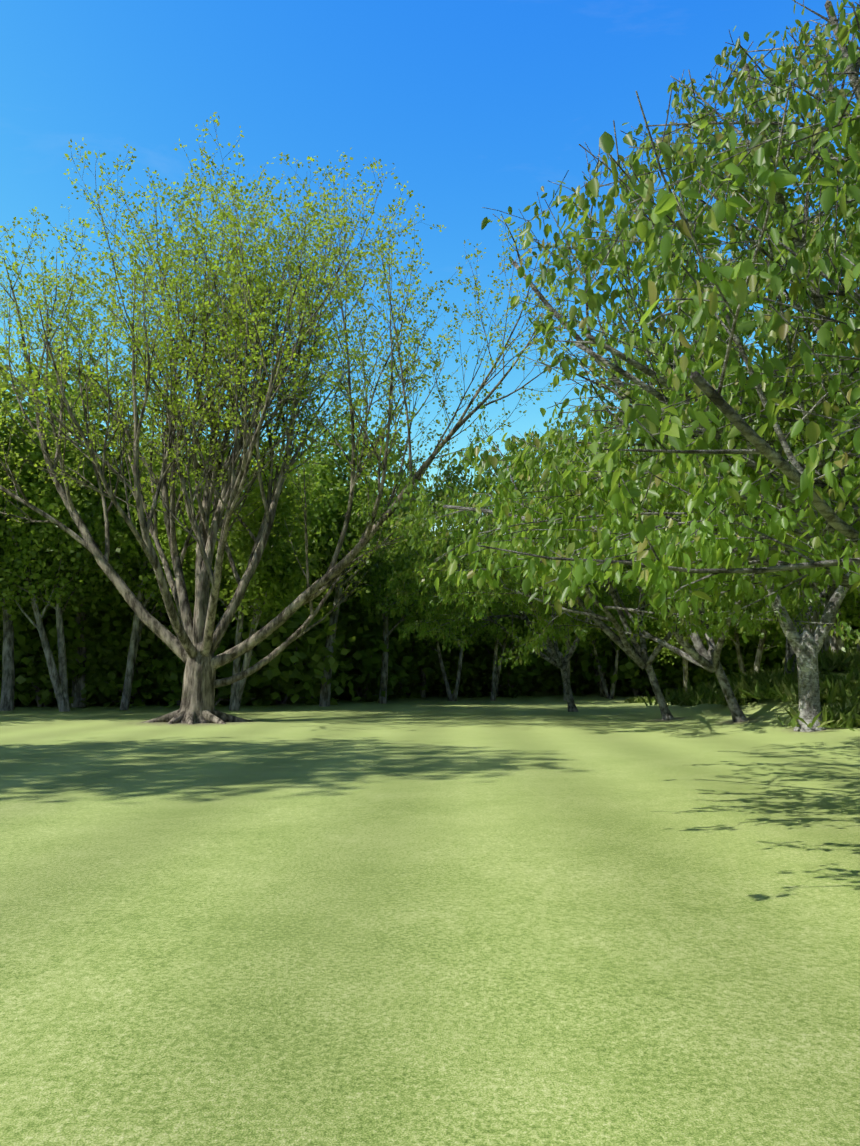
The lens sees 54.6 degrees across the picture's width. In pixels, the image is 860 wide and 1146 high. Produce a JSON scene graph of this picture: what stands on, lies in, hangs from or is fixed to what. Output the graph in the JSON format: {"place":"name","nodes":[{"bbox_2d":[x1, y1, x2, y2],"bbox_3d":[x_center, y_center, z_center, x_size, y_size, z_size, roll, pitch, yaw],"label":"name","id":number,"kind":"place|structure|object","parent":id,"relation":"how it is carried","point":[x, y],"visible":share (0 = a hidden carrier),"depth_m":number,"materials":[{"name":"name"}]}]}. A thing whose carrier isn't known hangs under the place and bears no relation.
{"place":"outdoors","nodes":[
{"label":"outdoors","id":0,"kind":"place"},
{"bbox_2d":[0,670,859,1145],"bbox_3d":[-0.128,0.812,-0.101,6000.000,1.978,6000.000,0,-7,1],"label":"lawn","id":1,"kind":"structure","parent":0,"point":[538,918],"depth_m":4.87,"materials":[{"name":"green plant"}]},
{"bbox_2d":[0,637,51,701],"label":"bush","id":2,"kind":"object","parent":1,"relation":"on","point":[19,687],"visible":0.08,"depth_m":34.40,"materials":[{"name":"green plant"}]},
{"bbox_2d":[0,356,69,562],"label":"tree","id":3,"kind":"object","parent":1,"relation":"on","point":[2,449],"visible":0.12,"depth_m":31.39,"materials":[{"name":"green plant"}]},
{"bbox_2d":[0,399,98,710],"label":"tree","id":4,"kind":"object","parent":1,"relation":"on","point":[7,688],"visible":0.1,"depth_m":31.51,"materials":[{"name":"green plant"}]},
{"bbox_2d":[0,574,131,706],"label":"bush","id":5,"kind":"object","parent":1,"relation":"on","point":[36,669],"visible":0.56,"depth_m":34.55,"materials":[{"name":"green plant"}]},
{"bbox_2d":[0,406,143,711],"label":"tree","id":6,"kind":"object","parent":1,"relation":"on","point":[67,551],"visible":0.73,"depth_m":30.65,"materials":[{"name":"green plant"}]},
{"bbox_2d":[0,337,185,706],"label":"tree","id":7,"kind":"object","parent":1,"relation":"on","point":[78,685],"visible":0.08,"depth_m":35.01,"materials":[{"name":"green plant"}]},
{"bbox_2d":[76,457,132,695],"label":"tree","id":8,"kind":"object","parent":1,"relation":"on","point":[90,512],"depth_m":41.21,"materials":[{"name":"green plant"}]},
{"bbox_2d":[36,589,184,706],"bbox_3d":[-13.211,3.176,37.075,6.429,6.642,7.665,-4,-8,32],"label":"bush","id":9,"kind":"object","parent":1,"relation":"on","point":[110,683],"visible":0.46,"depth_m":35.66,"materials":[{"name":"green plant"}]},
{"bbox_2d":[72,428,232,709],"bbox_3d":[-11.190,-0.404,33.320,6.989,12.386,8.904,6,-9,-32],"label":"tree","id":10,"kind":"object","parent":1,"relation":"on","point":[141,588],"visible":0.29,"depth_m":32.57,"materials":[{"name":"green plant"}]},
{"bbox_2d":[85,455,258,704],"bbox_3d":[-10.630,0.040,37.438,10.255,12.531,7.960,8,-9,-41],"label":"tree","id":11,"kind":"object","parent":1,"relation":"on","point":[161,614],"visible":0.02,"depth_m":36.03,"materials":[{"name":"green plant"}]},
{"bbox_2d":[116,602,288,707],"bbox_3d":[-9.680,4.102,36.482,7.168,5.961,7.481,5,-8,-35],"label":"bush","id":12,"kind":"object","parent":1,"relation":"on","point":[225,671],"visible":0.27,"depth_m":35.36,"materials":[{"name":"green plant"}]},
{"bbox_2d":[135,429,338,710],"bbox_3d":[-7.458,-0.179,32.288,7.777,11.700,6.932,1,-6,0],"label":"tree","id":13,"kind":"object","parent":1,"relation":"on","point":[270,581],"visible":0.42,"depth_m":31.01,"materials":[{"name":"green plant"}]},
{"bbox_2d":[116,538,358,704],"bbox_3d":[-9.290,2.029,40.193,9.837,10.164,11.728,-2,-7,13],"label":"bush","id":14,"kind":"object","parent":1,"relation":"on","point":[127,625],"visible":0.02,"depth_m":36.56,"materials":[{"name":"green plant"}]},
{"bbox_2d":[190,559,379,704],"bbox_3d":[-6.485,2.510,37.939,8.108,8.377,9.666,6,-9,-39],"label":"bush","id":15,"kind":"object","parent":1,"relation":"on","point":[301,662],"visible":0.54,"depth_m":35.74,"materials":[{"name":"green plant"}]},
{"bbox_2d":[0,112,583,723],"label":"tree","id":16,"kind":"object","parent":1,"relation":"on","point":[194,644],"visible":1,"depth_m":25.00,"materials":[{"name":"green plant"}]},
{"bbox_2d":[253,433,368,698],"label":"tree","id":17,"kind":"object","parent":1,"relation":"on","point":[324,548],"visible":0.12,"depth_m":37.16,"materials":[{"name":"green plant"}]},
{"bbox_2d":[295,472,382,697],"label":"tree","id":18,"kind":"object","parent":1,"relation":"on","point":[349,611],"depth_m":43.48,"materials":[{"name":"green plant"}]},
{"bbox_2d":[295,606,406,697],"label":"bush","id":19,"kind":"object","parent":1,"relation":"on","point":[392,634],"visible":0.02,"depth_m":43.76,"materials":[{"name":"green plant"}]},
{"bbox_2d":[280,404,439,706],"bbox_3d":[-2.790,-0.796,37.530,7.841,14.093,7.230,-4,-8,29],"label":"tree","id":20,"kind":"object","parent":1,"relation":"on","point":[325,696],"visible":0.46,"depth_m":36.84,"materials":[{"name":"green plant"}]},
{"bbox_2d":[336,460,395,612],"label":"tree","id":21,"kind":"object","parent":1,"relation":"on","point":[345,488],"depth_m":46.79,"materials":[{"name":"green plant"}]},
{"bbox_2d":[299,607,433,701],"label":"bush","id":22,"kind":"object","parent":1,"relation":"on","point":[365,671],"visible":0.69,"depth_m":40.62,"materials":[{"name":"green plant"}]},
{"bbox_2d":[347,502,457,703],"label":"tree","id":23,"kind":"object","parent":1,"relation":"on","point":[406,615],"visible":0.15,"depth_m":39.15,"materials":[{"name":"green plant"}]},
{"bbox_2d":[368,589,480,697],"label":"bush","id":24,"kind":"object","parent":1,"relation":"on","point":[414,686],"visible":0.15,"depth_m":44.49,"materials":[{"name":"green plant"}]},
{"bbox_2d":[389,547,478,696],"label":"tree","id":25,"kind":"object","parent":1,"relation":"on","point":[423,683],"depth_m":44.89,"materials":[{"name":"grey plant"}]},
{"bbox_2d":[393,558,517,700],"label":"tree","id":26,"kind":"object","parent":1,"relation":"on","point":[446,682],"visible":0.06,"depth_m":41.77,"materials":[{"name":"green plant"}]},
{"bbox_2d":[418,623,512,697],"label":"bush","id":27,"kind":"object","parent":1,"relation":"on","point":[467,686],"visible":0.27,"depth_m":44.57,"materials":[{"name":"green plant"}]},
{"bbox_2d":[465,539,514,696],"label":"tree","id":28,"kind":"object","parent":1,"relation":"on","point":[497,695],"depth_m":45.57,"materials":[{"name":"green plant"}]},
{"bbox_2d":[454,559,544,700],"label":"tree","id":29,"kind":"object","parent":1,"relation":"on","point":[496,669],"visible":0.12,"depth_m":42.36,"materials":[{"name":"green plant"}]},
{"bbox_2d":[358,439,656,711],"bbox_3d":[3.436,0.131,29.390,14.141,10.275,9.515,-3,-7,23],"label":"cherry tree","id":30,"kind":"object","parent":1,"relation":"on","point":[557,659],"visible":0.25,"depth_m":28.87,"materials":[{"name":"green plant"}]},
{"bbox_2d":[454,631,573,697],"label":"bush","id":31,"kind":"object","parent":1,"relation":"on","point":[514,681],"visible":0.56,"depth_m":45.04,"materials":[{"name":"green plant"}]},
{"bbox_2d":[530,623,594,695],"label":"bush","id":32,"kind":"object","parent":1,"relation":"on","point":[577,679],"visible":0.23,"depth_m":46.78,"materials":[{"name":"green plant"}]},
{"bbox_2d":[351,434,778,719],"bbox_3d":[4.917,0.093,23.556,14.036,8.856,10.535,5,-8,-34],"label":"cherry tree","id":33,"kind":"object","parent":1,"relation":"on","point":[640,658],"visible":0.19,"depth_m":22.61,"materials":[{"name":"green plant"}]},
{"bbox_2d":[514,578,630,700],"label":"tree","id":34,"kind":"object","parent":1,"relation":"on","point":[530,617],"visible":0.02,"depth_m":41.55,"materials":[{"name":"green plant"}]},
{"bbox_2d":[549,583,631,696],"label":"tree","id":35,"kind":"object","parent":1,"relation":"on","point":[601,689],"depth_m":44.74,"materials":[{"name":"green plant"}]},
{"bbox_2d":[562,577,657,698],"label":"tree","id":36,"kind":"object","parent":1,"relation":"on","point":[590,635],"visible":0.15,"depth_m":42.84,"materials":[{"name":"green plant"}]},
{"bbox_2d":[553,619,689,695],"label":"bush","id":37,"kind":"object","parent":1,"relation":"on","point":[627,664],"visible":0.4,"depth_m":44.33,"materials":[{"name":"green plant"}]},
{"bbox_2d":[624,696,654,702],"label":"bush","id":38,"kind":"object","parent":1,"relation":"on","point":[634,699],"visible":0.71,"depth_m":38.50,"materials":[{"name":"green plant"}]},
{"bbox_2d":[427,0,859,643],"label":"cherry tree","id":39,"kind":"object","parent":1,"relation":"on","point":[773,416],"visible":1,"depth_m":6.49,"materials":[{"name":"green plant"}]},
{"bbox_2d":[640,686,718,705],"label":"grass tuft","id":40,"kind":"object","parent":1,"relation":"on","point":[678,697],"visible":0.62,"depth_m":29.23,"materials":[{"name":"green plant"}]},
{"bbox_2d":[507,395,859,721],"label":"cherry tree","id":41,"kind":"object","parent":1,"relation":"on","point":[701,656],"visible":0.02,"depth_m":21.54,"materials":[{"name":"green plant"}]},
{"bbox_2d":[627,623,755,696],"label":"bush","id":42,"kind":"object","parent":1,"relation":"on","point":[697,673],"visible":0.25,"depth_m":44.07,"materials":[{"name":"green plant"}]},
{"bbox_2d":[633,579,750,688],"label":"tree","id":43,"kind":"object","parent":1,"relation":"on","point":[685,661],"visible":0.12,"depth_m":40.47,"materials":[{"name":"green plant"}]},
{"bbox_2d":[679,682,707,692],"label":"grass tuft","id":44,"kind":"object","parent":1,"relation":"on","point":[706,685],"depth_m":30.97,"materials":[{"name":"green plant"}]},
{"bbox_2d":[688,694,713,703],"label":"grass tuft","id":45,"kind":"object","parent":1,"relation":"on","point":[702,699],"visible":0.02,"depth_m":26.95,"materials":[{"name":"green plant"}]},
{"bbox_2d":[561,340,853,731],"bbox_3d":[7.846,-0.674,19.197,7.790,9.075,11.248,5,-9,-38],"label":"cherry tree","id":46,"kind":"object","parent":1,"relation":"on","point":[806,645],"depth_m":18.88,"materials":[{"name":"grey plant"}]},
{"bbox_2d":[687,674,755,693],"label":"grass tuft","id":47,"kind":"object","parent":1,"relation":"on","point":[709,686],"visible":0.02,"depth_m":28.42,"materials":[{"name":"green plant"}]},
{"bbox_2d":[695,688,763,704],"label":"grass tuft","id":48,"kind":"object","parent":1,"relation":"on","point":[717,698],"visible":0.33,"depth_m":24.72,"materials":[{"name":"green plant"}]},
{"bbox_2d":[623,375,844,675],"bbox_3d":[11.389,-1.566,25.035,12.170,10.414,11.864,0,-7,1],"label":"cherry tree","id":49,"kind":"object","parent":1,"relation":"on","point":[789,652],"visible":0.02,"depth_m":22.79,"materials":[{"name":"green plant"}]},
{"bbox_2d":[690,576,800,673],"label":"tree","id":50,"kind":"object","parent":1,"relation":"on","point":[764,631],"visible":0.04,"depth_m":39.87,"materials":[{"name":"green plant"}]},
{"bbox_2d":[708,623,785,681],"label":"bush","id":51,"kind":"object","parent":1,"relation":"on","point":[768,660],"visible":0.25,"depth_m":42.52,"materials":[{"name":"green plant"}]},
{"bbox_2d":[712,675,794,698],"bbox_3d":[9.898,3.288,24.101,3.316,0.720,3.236,-2,-7,18],"label":"grass tuft","id":52,"kind":"object","parent":1,"relation":"on","point":[741,687],"visible":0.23,"depth_m":23.99,"materials":[{"name":"green plant"}]},
{"bbox_2d":[727,668,781,681],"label":"grass tuft","id":53,"kind":"object","parent":1,"relation":"on","point":[752,671],"visible":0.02,"depth_m":28.93,"materials":[{"name":"green plant"}]},
{"bbox_2d":[727,668,785,686],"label":"grass tuft","id":54,"kind":"object","parent":1,"relation":"on","point":[750,676],"visible":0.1,"depth_m":26.30,"materials":[{"name":"green plant"}]},
{"bbox_2d":[751,667,782,675],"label":"grass tuft","id":55,"kind":"object","parent":1,"relation":"on","point":[769,671],"depth_m":28.65,"materials":[{"name":"green plant"}]},
{"bbox_2d":[742,673,825,696],"bbox_3d":[10.173,3.212,23.709,2.738,0.770,2.875,6,-9,-40],"label":"grass tuft","id":56,"kind":"object","parent":1,"relation":"on","point":[768,681],"visible":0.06,"depth_m":23.64,"materials":[{"name":"green plant"}]},
{"bbox_2d":[746,678,838,698],"bbox_3d":[10.155,3.228,23.139,2.557,0.685,2.436,-2,-7,13],"label":"grass tuft","id":57,"kind":"object","parent":1,"relation":"on","point":[768,691],"visible":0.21,"depth_m":22.97,"materials":[{"name":"green plant"}]},
{"bbox_2d":[762,668,825,681],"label":"grass tuft","id":58,"kind":"object","parent":1,"relation":"on","point":[780,674],"visible":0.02,"depth_m":24.81,"materials":[{"name":"green plant"}]},
{"bbox_2d":[755,674,859,703],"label":"grass tuft","id":59,"kind":"object","parent":1,"relation":"on","point":[832,691],"visible":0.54,"depth_m":21.18,"materials":[{"name":"green plant"}]},
{"bbox_2d":[757,603,857,649],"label":"bush","id":60,"kind":"object","parent":1,"relation":"on","point":[854,627],"visible":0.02,"depth_m":42.81,"materials":[{"name":"green plant"}]},
{"bbox_2d":[771,368,846,672],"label":"tree","id":61,"kind":"object","parent":1,"relation":"on","point":[815,616],"depth_m":29.26,"materials":[{"name":"green plant"}]},
{"bbox_2d":[790,696,833,704],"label":"grass tuft","id":62,"kind":"object","parent":1,"relation":"on","point":[792,700],"visible":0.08,"depth_m":21.63,"materials":[{"name":"green plant"}]},
{"bbox_2d":[765,556,859,652],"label":"tree","id":63,"kind":"object","parent":1,"relation":"on","point":[849,604],"depth_m":31.86,"materials":[{"name":"green plant"}]},
{"bbox_2d":[769,611,858,669],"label":"bush","id":64,"kind":"object","parent":1,"relation":"on","point":[775,666],"depth_m":39.28,"materials":[{"name":"green plant"}]},
{"bbox_2d":[778,648,854,671],"bbox_3d":[12.321,2.638,25.239,3.422,0.762,3.507,-3,-8,27],"label":"grass tuft","id":65,"kind":"object","parent":1,"relation":"on","point":[826,657],"visible":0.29,"depth_m":24.76,"materials":[{"name":"green plant"}]},
{"bbox_2d":[773,572,859,651],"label":"tree","id":66,"kind":"object","parent":1,"relation":"on","point":[839,642],"depth_m":37.72,"materials":[{"name":"green plant"}]},
{"bbox_2d":[776,702,859,730],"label":"grass tuft","id":67,"kind":"object","parent":1,"relation":"on","point":[832,717],"visible":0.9,"depth_m":18.45,"materials":[{"name":"green plant"}]},
{"bbox_2d":[785,672,855,683],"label":"grass tuft","id":68,"kind":"object","parent":1,"relation":"on","point":[823,676],"visible":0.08,"depth_m":22.73,"materials":[{"name":"green plant"}]},
{"bbox_2d":[818,647,859,671],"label":"grass tuft","id":69,"kind":"object","parent":1,"relation":"on","point":[851,656],"visible":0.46,"depth_m":24.07,"materials":[{"name":"green plant"}]},
{"bbox_2d":[821,670,859,684],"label":"grass tuft","id":70,"kind":"object","parent":1,"relation":"on","point":[855,681],"visible":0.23,"depth_m":21.66,"materials":[{"name":"green plant"}]},
{"bbox_2d":[823,647,859,654],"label":"grass tuft","id":71,"kind":"object","parent":1,"relation":"on","point":[835,651],"visible":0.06,"depth_m":26.48,"materials":[{"name":"green plant"}]},
{"bbox_2d":[832,663,859,684],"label":"grass tuft","id":72,"kind":"object","parent":1,"relation":"on","point":[849,676],"visible":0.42,"depth_m":21.68,"materials":[{"name":"green plant"}]},
{"bbox_2d":[834,690,859,712],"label":"grass tuft","id":73,"kind":"object","parent":1,"relation":"on","point":[855,700],"visible":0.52,"depth_m":19.45,"materials":[{"name":"green plant"}]},
{"bbox_2d":[835,700,859,721],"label":"grass tuft","id":74,"kind":"object","parent":1,"relation":"on","point":[857,708],"visible":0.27,"depth_m":18.76,"materials":[{"name":"green plant"}]},
{"bbox_2d":[840,597,859,646],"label":"bush","id":75,"kind":"object","parent":1,"relation":"on","point":[841,619],"visible":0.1,"depth_m":40.52,"materials":[{"name":"green plant"}]},
{"bbox_2d":[0,0,859,534],"label":"sky","id":76,"kind":"structure","parent":0,"point":[474,105],"materials":[{"name":"blue"}]}
]}

